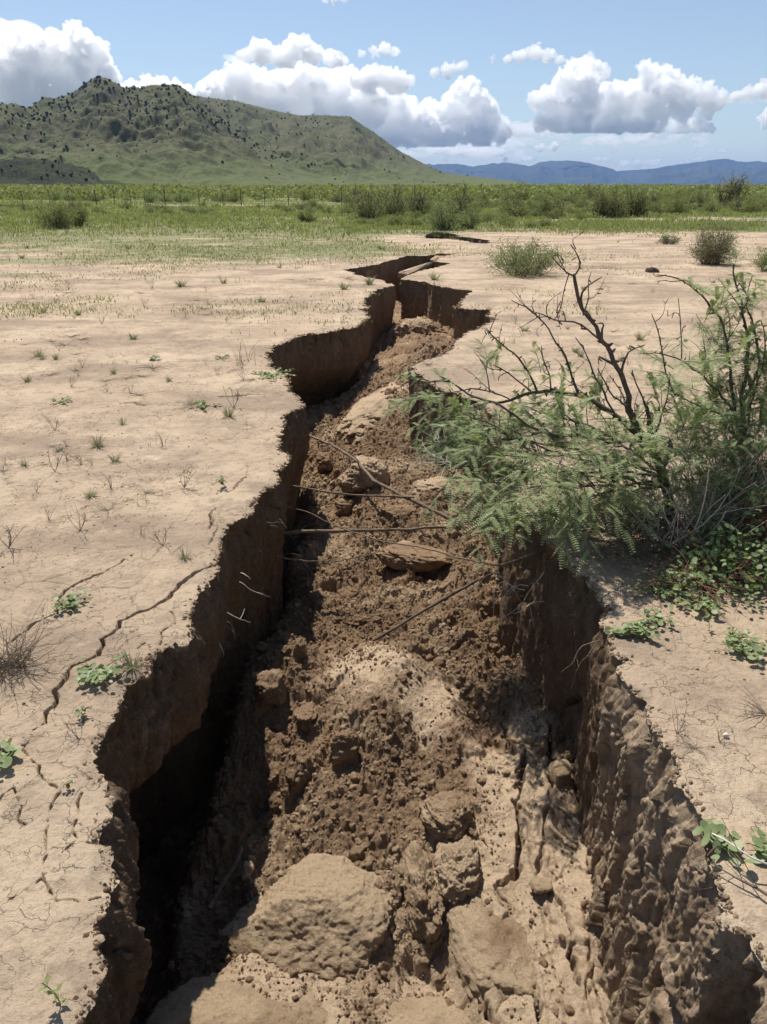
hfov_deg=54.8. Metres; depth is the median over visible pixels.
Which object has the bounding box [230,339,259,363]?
dry stalks
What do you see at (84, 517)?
dry weed
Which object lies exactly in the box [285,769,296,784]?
soil clod
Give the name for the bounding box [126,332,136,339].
grass tuft
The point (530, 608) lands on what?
thin root
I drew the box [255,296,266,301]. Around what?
grass tuft
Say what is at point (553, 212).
desert shrub
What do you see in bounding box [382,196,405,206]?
desert shrub
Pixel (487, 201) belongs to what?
desert shrub
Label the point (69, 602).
creeping herb
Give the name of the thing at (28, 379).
grass tuft
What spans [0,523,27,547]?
dry weed
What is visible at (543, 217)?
tall herbs
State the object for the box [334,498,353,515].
soil clod
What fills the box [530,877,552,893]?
soil clod
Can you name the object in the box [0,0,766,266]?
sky
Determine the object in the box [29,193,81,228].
desert shrub
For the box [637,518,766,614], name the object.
leafy vine
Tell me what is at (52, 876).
ground
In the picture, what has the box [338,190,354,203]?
desert shrub
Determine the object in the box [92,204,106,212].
desert shrub
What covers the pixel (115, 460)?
grass tuft
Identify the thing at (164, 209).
desert shrub
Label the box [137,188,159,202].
desert shrub
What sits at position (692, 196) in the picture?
desert shrub
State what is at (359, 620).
soil clod
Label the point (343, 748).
soil clod
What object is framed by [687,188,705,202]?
desert shrub
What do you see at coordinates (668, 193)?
desert shrub
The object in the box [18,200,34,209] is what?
desert shrub
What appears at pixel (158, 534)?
dry weed
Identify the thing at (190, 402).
dead weed
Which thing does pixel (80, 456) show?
dry weed
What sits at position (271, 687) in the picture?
soil clod
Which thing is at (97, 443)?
grass tuft
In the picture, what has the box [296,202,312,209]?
desert shrub
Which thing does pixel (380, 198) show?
desert shrub
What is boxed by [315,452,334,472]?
soil clod
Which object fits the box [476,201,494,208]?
desert shrub
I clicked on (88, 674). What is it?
creeping herb
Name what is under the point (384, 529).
dead branch
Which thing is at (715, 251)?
desert shrub
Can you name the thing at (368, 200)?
desert shrub
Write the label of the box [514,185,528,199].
desert shrub
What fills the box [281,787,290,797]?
soil clod
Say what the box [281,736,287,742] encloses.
soil clod
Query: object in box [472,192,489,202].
desert shrub
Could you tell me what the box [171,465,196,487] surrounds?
dry weed
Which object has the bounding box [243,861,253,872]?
soil clod
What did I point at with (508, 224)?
desert shrub
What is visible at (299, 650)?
soil clod
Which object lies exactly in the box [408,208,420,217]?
desert shrub
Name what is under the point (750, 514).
leafy vine
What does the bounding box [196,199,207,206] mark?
desert shrub
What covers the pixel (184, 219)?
grass
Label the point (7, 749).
creeping herb
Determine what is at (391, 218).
desert shrub
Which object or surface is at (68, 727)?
dry weed
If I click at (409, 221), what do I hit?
desert shrub
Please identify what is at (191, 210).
desert shrub
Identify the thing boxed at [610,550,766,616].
leafy vine
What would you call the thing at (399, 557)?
soil slab
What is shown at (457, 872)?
soil boulder
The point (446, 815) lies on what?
soil block
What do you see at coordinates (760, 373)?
mesquite bush
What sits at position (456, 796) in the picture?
soil clod
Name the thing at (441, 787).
soil clod
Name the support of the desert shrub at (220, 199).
on the ground at (52, 876)
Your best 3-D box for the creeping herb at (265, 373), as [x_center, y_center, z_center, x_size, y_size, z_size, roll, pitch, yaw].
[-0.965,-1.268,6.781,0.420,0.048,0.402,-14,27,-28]
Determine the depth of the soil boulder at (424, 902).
2.81 m
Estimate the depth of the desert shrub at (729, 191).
64.64 m
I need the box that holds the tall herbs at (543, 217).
[329,213,764,241]
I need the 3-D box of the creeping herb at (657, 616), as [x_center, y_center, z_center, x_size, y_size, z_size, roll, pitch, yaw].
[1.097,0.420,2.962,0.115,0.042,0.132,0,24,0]
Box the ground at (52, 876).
[0,196,766,1023]
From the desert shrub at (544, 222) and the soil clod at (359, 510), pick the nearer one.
the soil clod at (359, 510)
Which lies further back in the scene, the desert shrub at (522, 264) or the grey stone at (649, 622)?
the desert shrub at (522, 264)
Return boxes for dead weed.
[0,463,16,473]
[90,500,115,516]
[119,390,152,397]
[126,360,170,370]
[173,395,207,407]
[665,732,710,758]
[732,682,766,725]
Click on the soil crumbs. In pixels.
(370, 859)
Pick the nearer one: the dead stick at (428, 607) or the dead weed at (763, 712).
the dead weed at (763, 712)
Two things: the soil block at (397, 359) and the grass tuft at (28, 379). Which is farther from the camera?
the soil block at (397, 359)
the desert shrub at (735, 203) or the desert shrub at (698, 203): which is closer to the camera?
the desert shrub at (735, 203)
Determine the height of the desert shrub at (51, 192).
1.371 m
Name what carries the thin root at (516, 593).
attached to the fissure wall at (672, 953)
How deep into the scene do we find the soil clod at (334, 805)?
3.19 m
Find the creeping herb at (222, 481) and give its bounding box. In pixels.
[214,475,226,484]
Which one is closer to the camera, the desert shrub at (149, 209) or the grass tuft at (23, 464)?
the grass tuft at (23, 464)
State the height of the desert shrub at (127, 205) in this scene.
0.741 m
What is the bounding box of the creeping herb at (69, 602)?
[50,590,93,611]
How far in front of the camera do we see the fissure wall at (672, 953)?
2.90 m
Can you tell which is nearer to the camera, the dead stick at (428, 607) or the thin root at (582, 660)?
the thin root at (582, 660)
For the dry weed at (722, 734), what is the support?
on the ground at (52, 876)
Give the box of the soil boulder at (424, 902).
[402,841,445,944]
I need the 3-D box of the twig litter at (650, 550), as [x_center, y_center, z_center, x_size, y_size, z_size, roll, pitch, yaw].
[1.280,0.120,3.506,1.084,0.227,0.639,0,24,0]
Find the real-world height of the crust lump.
0.248 m
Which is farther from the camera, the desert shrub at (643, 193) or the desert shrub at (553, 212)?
the desert shrub at (643, 193)
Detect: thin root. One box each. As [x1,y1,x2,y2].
[457,572,499,602]
[478,572,543,638]
[482,572,542,600]
[486,575,532,598]
[504,582,542,608]
[514,601,543,624]
[564,640,599,669]
[568,625,595,690]
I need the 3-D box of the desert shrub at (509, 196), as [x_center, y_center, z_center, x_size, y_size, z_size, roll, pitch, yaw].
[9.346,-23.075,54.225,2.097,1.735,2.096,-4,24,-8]
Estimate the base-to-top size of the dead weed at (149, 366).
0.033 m
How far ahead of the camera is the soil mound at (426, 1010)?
2.58 m
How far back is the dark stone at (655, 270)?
14.84 m
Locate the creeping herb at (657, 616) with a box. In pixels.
[642,607,676,623]
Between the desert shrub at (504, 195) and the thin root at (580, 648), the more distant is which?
the desert shrub at (504, 195)
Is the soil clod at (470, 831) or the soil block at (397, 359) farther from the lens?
the soil block at (397, 359)
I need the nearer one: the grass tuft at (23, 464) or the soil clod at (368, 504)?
the grass tuft at (23, 464)
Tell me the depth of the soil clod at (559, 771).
3.27 m
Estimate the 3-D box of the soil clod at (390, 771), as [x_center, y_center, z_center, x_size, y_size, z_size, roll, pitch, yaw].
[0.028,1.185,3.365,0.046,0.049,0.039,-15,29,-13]
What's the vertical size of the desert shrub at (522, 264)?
0.934 m
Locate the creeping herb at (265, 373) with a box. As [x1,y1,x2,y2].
[253,367,296,379]
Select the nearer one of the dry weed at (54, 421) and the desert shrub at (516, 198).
the dry weed at (54, 421)
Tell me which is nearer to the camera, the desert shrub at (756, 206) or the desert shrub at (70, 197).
the desert shrub at (756, 206)
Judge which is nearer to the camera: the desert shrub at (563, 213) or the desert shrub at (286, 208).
the desert shrub at (563, 213)
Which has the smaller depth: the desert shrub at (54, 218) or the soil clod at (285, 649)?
the soil clod at (285, 649)
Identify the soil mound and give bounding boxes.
[145,966,327,1023]
[374,996,465,1023]
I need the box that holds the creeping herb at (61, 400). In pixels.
[51,396,72,402]
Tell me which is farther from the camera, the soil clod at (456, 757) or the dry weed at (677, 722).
the soil clod at (456, 757)
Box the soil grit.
[2,317,766,833]
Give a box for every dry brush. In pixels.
[602,400,766,538]
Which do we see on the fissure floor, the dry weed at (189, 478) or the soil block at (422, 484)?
the soil block at (422, 484)
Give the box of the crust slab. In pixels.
[397,262,432,277]
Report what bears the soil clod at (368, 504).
on the fissure floor
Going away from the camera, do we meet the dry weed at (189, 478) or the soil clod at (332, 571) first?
the dry weed at (189, 478)
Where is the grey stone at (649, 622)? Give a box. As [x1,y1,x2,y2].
[645,621,658,626]
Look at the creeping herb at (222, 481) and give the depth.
4.30 m
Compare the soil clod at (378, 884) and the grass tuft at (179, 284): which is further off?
the grass tuft at (179, 284)
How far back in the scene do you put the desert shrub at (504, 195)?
87.03 m
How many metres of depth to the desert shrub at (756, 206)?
46.65 m
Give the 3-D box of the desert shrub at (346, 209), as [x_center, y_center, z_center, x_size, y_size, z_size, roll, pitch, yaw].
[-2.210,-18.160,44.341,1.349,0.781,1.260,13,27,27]
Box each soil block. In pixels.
[337,455,390,493]
[392,353,407,369]
[408,476,484,503]
[419,789,474,842]
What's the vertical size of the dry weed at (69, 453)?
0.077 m
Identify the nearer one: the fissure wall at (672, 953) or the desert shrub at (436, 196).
the fissure wall at (672, 953)
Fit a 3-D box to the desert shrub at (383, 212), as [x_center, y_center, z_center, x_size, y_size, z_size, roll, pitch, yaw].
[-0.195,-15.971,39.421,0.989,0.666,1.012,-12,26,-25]
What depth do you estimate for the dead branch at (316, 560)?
4.46 m
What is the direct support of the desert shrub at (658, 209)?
on the ground at (52, 876)
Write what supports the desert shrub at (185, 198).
on the ground at (52, 876)
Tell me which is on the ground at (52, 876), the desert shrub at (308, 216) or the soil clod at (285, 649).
the desert shrub at (308, 216)
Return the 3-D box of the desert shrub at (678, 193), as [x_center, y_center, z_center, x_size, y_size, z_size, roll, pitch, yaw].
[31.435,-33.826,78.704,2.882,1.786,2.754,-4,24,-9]
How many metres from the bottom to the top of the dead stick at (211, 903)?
0.099 m
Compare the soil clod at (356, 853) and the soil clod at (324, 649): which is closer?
the soil clod at (356, 853)
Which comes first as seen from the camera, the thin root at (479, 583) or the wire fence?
the thin root at (479, 583)
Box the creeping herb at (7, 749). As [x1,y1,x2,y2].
[0,737,22,769]
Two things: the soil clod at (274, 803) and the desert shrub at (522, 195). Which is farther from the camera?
the desert shrub at (522, 195)
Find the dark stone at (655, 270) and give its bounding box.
[645,267,658,272]
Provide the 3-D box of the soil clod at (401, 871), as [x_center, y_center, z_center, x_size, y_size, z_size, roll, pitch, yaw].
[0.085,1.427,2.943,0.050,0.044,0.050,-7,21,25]
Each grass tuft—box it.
[17,459,27,466]
[21,374,33,381]
[31,348,43,356]
[81,486,98,497]
[88,433,105,446]
[107,453,120,461]
[117,649,144,671]
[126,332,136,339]
[173,279,188,286]
[178,549,189,558]
[221,405,236,416]
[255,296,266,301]
[339,282,350,289]
[362,276,376,284]
[426,272,439,279]
[606,414,618,426]
[634,331,646,339]
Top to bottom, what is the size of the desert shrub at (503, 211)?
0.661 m
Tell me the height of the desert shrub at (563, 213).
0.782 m
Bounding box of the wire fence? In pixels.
[16,189,368,205]
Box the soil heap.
[394,316,447,337]
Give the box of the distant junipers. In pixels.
[0,75,474,182]
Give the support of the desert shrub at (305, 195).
on the ground at (52, 876)
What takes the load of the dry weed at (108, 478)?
on the ground at (52, 876)
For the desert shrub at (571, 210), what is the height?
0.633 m
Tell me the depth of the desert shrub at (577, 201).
55.67 m
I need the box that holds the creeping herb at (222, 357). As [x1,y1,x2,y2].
[215,354,230,358]
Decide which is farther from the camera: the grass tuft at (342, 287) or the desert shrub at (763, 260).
the desert shrub at (763, 260)
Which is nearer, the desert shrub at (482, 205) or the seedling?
the seedling
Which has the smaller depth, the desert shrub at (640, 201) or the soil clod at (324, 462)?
the soil clod at (324, 462)
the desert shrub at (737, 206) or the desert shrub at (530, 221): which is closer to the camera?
the desert shrub at (530, 221)
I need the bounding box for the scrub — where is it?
[0,182,766,200]
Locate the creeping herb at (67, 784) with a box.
[61,779,72,788]
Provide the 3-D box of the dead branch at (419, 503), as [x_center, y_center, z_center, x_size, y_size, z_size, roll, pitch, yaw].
[-0.206,-0.415,6.103,0.294,0.288,2.439,-14,27,-28]
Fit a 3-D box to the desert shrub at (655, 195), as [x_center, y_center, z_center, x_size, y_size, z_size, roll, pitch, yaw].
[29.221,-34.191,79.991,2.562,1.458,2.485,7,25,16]
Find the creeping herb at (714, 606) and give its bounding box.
[679,587,725,618]
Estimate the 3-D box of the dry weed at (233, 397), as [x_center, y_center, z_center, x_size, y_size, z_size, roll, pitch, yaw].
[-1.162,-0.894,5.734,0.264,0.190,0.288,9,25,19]
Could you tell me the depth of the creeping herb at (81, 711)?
2.42 m
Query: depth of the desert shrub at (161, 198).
80.09 m
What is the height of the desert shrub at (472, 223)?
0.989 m
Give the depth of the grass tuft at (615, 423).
5.35 m
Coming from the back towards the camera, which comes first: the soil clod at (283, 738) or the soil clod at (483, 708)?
the soil clod at (483, 708)
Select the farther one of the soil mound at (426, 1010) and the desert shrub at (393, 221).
the desert shrub at (393, 221)
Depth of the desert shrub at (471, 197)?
76.90 m
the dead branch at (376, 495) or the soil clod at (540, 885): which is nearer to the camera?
the soil clod at (540, 885)
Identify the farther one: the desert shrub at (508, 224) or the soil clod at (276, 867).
the desert shrub at (508, 224)
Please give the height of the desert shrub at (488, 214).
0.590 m
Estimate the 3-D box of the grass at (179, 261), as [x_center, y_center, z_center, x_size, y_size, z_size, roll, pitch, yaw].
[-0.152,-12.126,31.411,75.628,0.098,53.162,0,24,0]
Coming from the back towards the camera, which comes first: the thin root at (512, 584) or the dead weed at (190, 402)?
the dead weed at (190, 402)
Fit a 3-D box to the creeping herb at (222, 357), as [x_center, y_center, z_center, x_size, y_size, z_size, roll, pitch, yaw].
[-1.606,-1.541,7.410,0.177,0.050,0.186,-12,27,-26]
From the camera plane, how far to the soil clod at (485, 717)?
3.78 m
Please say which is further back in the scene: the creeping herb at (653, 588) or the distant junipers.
the distant junipers
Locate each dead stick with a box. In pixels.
[206,846,242,910]
[371,579,478,641]
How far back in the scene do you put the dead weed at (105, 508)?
4.01 m
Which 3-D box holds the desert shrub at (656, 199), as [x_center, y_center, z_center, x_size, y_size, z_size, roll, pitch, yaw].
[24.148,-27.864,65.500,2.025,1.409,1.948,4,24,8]
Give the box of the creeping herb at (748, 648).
[721,632,766,666]
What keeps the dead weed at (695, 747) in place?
on the ground at (52, 876)
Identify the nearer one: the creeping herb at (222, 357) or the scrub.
the creeping herb at (222, 357)
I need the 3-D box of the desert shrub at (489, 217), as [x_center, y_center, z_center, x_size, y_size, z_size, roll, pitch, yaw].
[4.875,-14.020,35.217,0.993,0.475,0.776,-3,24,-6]
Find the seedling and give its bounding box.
[37,972,67,1004]
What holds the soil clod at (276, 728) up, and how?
on the fissure floor
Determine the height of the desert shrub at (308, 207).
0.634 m
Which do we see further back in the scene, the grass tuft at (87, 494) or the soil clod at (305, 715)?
the grass tuft at (87, 494)
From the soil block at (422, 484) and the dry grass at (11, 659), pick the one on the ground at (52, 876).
the dry grass at (11, 659)
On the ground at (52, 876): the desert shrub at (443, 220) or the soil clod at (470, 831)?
the desert shrub at (443, 220)
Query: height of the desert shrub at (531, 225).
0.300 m
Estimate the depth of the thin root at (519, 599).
3.85 m
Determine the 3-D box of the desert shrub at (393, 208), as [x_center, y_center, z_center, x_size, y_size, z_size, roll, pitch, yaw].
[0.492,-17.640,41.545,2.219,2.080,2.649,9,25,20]
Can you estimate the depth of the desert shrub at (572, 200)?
69.63 m
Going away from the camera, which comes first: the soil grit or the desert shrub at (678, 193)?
the soil grit
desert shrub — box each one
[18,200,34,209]
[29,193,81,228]
[45,190,63,199]
[59,192,79,200]
[61,195,92,226]
[85,193,102,200]
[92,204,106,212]
[121,199,132,208]
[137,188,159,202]
[145,204,155,212]
[146,204,160,210]
[157,192,173,200]
[160,204,175,213]
[167,191,193,202]
[184,204,196,213]
[195,206,208,214]
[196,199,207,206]
[208,190,227,201]
[219,190,244,202]
[277,203,293,210]
[295,209,317,222]
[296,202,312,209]
[299,187,314,200]
[302,204,315,212]
[304,198,317,207]
[319,205,332,212]
[325,193,343,201]
[337,204,352,213]
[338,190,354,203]
[341,198,355,208]
[343,184,385,218]
[347,183,367,201]
[351,192,381,213]
[353,216,369,223]
[367,189,391,203]
[372,206,388,216]
[375,181,412,214]
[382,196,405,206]
[383,216,402,224]
[386,216,401,223]
[390,210,406,224]
[400,181,431,214]
[405,216,421,224]
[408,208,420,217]
[409,218,420,225]
[420,198,445,214]
[421,194,470,229]
[434,194,446,203]
[441,178,476,214]
[453,205,483,228]
[457,194,484,212]
[462,193,478,201]
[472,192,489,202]
[476,196,494,205]
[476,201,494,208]
[479,210,495,219]
[479,234,577,277]
[481,214,494,221]
[494,215,515,223]
[495,210,509,218]
[496,186,524,207]
[496,195,532,216]
[497,189,525,214]
[499,190,519,199]
[501,220,514,227]
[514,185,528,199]
[522,199,539,209]
[524,220,534,226]
[527,221,539,226]
[528,189,567,216]
[531,190,545,200]
[531,208,547,216]
[537,219,551,226]
[543,204,562,218]
[546,207,570,215]
[554,191,573,201]
[564,206,582,214]
[568,190,579,203]
[569,195,589,207]
[573,210,587,220]
[578,183,632,216]
[580,182,602,199]
[608,184,654,216]
[628,187,656,206]
[645,190,666,200]
[647,189,661,204]
[649,200,666,213]
[655,232,682,243]
[657,188,694,214]
[661,190,676,197]
[669,188,689,201]
[678,212,745,265]
[679,194,697,203]
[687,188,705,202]
[690,188,716,207]
[697,199,723,212]
[714,172,753,203]
[725,197,750,208]
[726,195,753,211]
[736,198,763,212]
[740,238,766,270]
[741,190,766,211]
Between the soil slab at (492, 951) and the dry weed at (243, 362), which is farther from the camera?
the dry weed at (243, 362)
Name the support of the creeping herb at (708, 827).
on the ground at (52, 876)
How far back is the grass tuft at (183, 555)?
3.49 m
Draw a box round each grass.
[0,196,766,276]
[0,209,766,366]
[0,599,105,696]
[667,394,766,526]
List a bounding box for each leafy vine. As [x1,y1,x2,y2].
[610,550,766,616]
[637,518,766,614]
[669,444,766,573]
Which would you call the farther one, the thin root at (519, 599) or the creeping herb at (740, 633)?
the thin root at (519, 599)
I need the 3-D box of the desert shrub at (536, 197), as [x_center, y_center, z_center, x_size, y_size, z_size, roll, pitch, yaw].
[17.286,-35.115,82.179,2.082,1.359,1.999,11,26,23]
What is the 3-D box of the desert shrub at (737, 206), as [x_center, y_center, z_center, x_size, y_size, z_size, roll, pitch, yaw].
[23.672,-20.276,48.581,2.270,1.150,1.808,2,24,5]
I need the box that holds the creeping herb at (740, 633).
[727,624,756,649]
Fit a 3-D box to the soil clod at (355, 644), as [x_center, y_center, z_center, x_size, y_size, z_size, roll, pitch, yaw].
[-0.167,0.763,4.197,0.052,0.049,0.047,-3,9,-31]
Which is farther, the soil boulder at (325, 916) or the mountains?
the mountains
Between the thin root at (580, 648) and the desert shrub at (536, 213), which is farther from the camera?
the desert shrub at (536, 213)
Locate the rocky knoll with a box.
[0,156,104,185]
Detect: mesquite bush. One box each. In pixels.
[380,231,766,583]
[625,241,766,534]
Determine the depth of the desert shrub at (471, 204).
44.18 m
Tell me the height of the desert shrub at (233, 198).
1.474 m
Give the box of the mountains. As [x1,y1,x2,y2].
[426,159,766,185]
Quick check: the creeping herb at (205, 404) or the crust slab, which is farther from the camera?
the crust slab
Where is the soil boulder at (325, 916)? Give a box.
[218,853,394,979]
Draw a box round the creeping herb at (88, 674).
[74,652,128,688]
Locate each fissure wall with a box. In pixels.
[84,253,766,1023]
[424,231,490,253]
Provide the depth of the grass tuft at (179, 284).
12.84 m
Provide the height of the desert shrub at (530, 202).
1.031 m
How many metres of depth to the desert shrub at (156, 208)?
50.35 m
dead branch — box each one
[264,550,381,580]
[284,512,454,539]
[290,485,414,501]
[310,435,459,524]
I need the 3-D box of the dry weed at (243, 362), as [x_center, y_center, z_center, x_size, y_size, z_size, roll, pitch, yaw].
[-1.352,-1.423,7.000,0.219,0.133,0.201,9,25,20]
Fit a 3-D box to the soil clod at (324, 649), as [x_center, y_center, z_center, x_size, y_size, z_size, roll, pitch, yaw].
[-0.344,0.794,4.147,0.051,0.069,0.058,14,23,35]
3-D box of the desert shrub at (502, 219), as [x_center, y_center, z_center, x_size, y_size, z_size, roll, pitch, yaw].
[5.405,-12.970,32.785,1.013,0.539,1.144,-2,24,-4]
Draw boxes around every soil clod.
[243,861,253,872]
[253,668,288,706]
[255,641,268,653]
[268,796,280,812]
[272,724,280,731]
[272,865,279,871]
[280,645,291,653]
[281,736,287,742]
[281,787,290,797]
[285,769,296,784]
[292,638,306,658]
[292,701,317,732]
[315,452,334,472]
[318,647,327,653]
[328,728,358,765]
[329,568,337,575]
[329,801,338,808]
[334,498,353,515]
[349,845,364,861]
[351,614,367,625]
[351,642,357,647]
[356,506,362,514]
[366,502,376,507]
[371,616,380,623]
[374,877,385,890]
[381,504,417,521]
[386,767,393,776]
[390,747,398,758]
[398,863,405,877]
[403,821,409,827]
[433,656,445,667]
[435,784,449,792]
[453,754,459,761]
[453,793,459,799]
[466,827,474,835]
[467,819,474,827]
[477,706,486,712]
[480,712,490,722]
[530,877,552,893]
[548,759,571,787]
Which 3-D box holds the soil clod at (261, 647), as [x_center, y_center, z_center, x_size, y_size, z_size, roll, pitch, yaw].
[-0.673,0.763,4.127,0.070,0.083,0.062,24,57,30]
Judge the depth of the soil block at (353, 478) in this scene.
6.14 m
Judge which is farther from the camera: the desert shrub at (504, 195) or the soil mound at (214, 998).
the desert shrub at (504, 195)
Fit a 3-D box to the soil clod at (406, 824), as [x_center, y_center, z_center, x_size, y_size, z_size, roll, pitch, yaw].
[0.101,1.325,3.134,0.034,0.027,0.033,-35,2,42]
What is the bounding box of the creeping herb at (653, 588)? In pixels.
[626,573,705,607]
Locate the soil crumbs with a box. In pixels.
[72,297,766,1023]
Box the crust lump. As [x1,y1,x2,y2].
[429,255,443,261]
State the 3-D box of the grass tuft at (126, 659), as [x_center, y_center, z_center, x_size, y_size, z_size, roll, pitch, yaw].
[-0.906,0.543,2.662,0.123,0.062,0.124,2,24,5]
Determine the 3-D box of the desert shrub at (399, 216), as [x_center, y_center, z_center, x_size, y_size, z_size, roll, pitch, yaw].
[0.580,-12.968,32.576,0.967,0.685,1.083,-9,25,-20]
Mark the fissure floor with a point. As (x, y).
(164, 879)
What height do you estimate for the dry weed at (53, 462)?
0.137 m
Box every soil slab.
[335,382,408,444]
[374,540,451,571]
[447,884,539,1020]
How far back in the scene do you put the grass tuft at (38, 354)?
7.59 m
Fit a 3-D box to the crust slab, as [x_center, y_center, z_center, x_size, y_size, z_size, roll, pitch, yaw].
[0.758,-5.615,17.095,0.359,0.269,1.504,13,27,28]
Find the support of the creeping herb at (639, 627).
on the ground at (52, 876)
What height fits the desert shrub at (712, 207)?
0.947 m
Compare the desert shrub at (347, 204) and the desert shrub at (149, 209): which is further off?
the desert shrub at (347, 204)
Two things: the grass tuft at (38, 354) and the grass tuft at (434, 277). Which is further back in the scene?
the grass tuft at (434, 277)
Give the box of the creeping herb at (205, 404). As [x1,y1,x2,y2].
[188,399,220,407]
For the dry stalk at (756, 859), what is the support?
on the creeping herb at (708, 827)
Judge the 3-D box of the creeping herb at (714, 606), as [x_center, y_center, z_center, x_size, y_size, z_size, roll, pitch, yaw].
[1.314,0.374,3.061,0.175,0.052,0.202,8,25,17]
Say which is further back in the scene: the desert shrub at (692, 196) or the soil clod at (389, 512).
the desert shrub at (692, 196)
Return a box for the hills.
[0,77,538,186]
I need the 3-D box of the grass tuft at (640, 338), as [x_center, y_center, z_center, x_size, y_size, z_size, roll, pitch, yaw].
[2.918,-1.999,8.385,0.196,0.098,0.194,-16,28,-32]
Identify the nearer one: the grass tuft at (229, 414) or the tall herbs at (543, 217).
the grass tuft at (229, 414)
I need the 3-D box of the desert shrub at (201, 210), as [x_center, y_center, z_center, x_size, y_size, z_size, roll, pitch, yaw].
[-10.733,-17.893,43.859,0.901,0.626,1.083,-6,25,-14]
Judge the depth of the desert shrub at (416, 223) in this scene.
31.73 m
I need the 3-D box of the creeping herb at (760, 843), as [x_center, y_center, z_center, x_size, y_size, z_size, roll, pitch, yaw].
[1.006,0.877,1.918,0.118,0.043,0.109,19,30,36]
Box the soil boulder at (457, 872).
[433,834,480,906]
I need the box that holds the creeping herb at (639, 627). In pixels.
[604,617,664,639]
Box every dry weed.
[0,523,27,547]
[30,479,43,491]
[40,448,65,470]
[45,416,60,430]
[59,714,88,738]
[62,503,98,530]
[64,447,77,459]
[65,451,96,464]
[93,473,114,487]
[146,523,173,545]
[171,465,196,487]
[221,382,244,407]
[230,353,255,367]
[670,701,693,733]
[715,724,735,741]
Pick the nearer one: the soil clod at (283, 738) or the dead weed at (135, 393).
the soil clod at (283, 738)
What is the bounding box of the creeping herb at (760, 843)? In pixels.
[745,827,766,862]
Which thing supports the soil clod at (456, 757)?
on the fissure floor
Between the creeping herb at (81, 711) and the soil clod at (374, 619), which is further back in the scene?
the soil clod at (374, 619)
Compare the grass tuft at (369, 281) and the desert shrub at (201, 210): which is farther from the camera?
the desert shrub at (201, 210)
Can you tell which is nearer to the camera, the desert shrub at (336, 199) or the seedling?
the seedling
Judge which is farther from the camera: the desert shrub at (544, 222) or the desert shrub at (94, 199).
the desert shrub at (94, 199)
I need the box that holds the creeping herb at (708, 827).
[692,819,754,864]
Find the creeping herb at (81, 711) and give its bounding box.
[74,704,91,716]
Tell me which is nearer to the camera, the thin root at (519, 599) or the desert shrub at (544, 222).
the thin root at (519, 599)
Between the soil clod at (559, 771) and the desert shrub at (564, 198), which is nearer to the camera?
the soil clod at (559, 771)
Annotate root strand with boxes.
[284,505,534,565]
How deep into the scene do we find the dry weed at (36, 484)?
4.23 m
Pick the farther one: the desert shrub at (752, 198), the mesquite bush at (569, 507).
the desert shrub at (752, 198)
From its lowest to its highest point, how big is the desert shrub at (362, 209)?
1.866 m
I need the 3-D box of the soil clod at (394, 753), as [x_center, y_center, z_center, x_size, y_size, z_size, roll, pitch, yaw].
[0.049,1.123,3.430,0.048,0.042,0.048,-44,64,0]
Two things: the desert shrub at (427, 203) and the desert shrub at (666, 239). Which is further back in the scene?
the desert shrub at (427, 203)
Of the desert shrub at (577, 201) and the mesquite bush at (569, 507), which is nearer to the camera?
the mesquite bush at (569, 507)
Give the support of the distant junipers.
on the hills
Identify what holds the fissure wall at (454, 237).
on the ground at (52, 876)
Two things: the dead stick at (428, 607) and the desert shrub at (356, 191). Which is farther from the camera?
the desert shrub at (356, 191)
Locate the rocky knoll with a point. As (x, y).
(20, 171)
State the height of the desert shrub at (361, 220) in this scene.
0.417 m
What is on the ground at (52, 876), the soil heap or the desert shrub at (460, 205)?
the desert shrub at (460, 205)
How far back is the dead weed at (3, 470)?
4.55 m
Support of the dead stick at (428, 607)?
on the fissure floor
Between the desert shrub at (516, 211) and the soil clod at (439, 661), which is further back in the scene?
the desert shrub at (516, 211)
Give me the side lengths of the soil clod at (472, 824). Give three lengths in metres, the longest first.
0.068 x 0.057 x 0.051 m
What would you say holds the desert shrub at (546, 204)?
on the ground at (52, 876)
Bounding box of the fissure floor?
[130,301,759,1023]
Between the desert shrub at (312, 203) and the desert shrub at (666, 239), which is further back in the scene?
the desert shrub at (312, 203)
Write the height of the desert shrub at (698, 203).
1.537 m
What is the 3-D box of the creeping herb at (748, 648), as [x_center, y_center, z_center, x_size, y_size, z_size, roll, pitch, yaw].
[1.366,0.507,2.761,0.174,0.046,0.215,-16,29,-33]
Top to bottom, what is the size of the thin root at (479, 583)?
0.145 m
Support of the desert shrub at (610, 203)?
on the ground at (52, 876)
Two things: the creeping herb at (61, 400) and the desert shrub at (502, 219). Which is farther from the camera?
the desert shrub at (502, 219)
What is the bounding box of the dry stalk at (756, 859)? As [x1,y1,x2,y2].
[712,833,766,864]

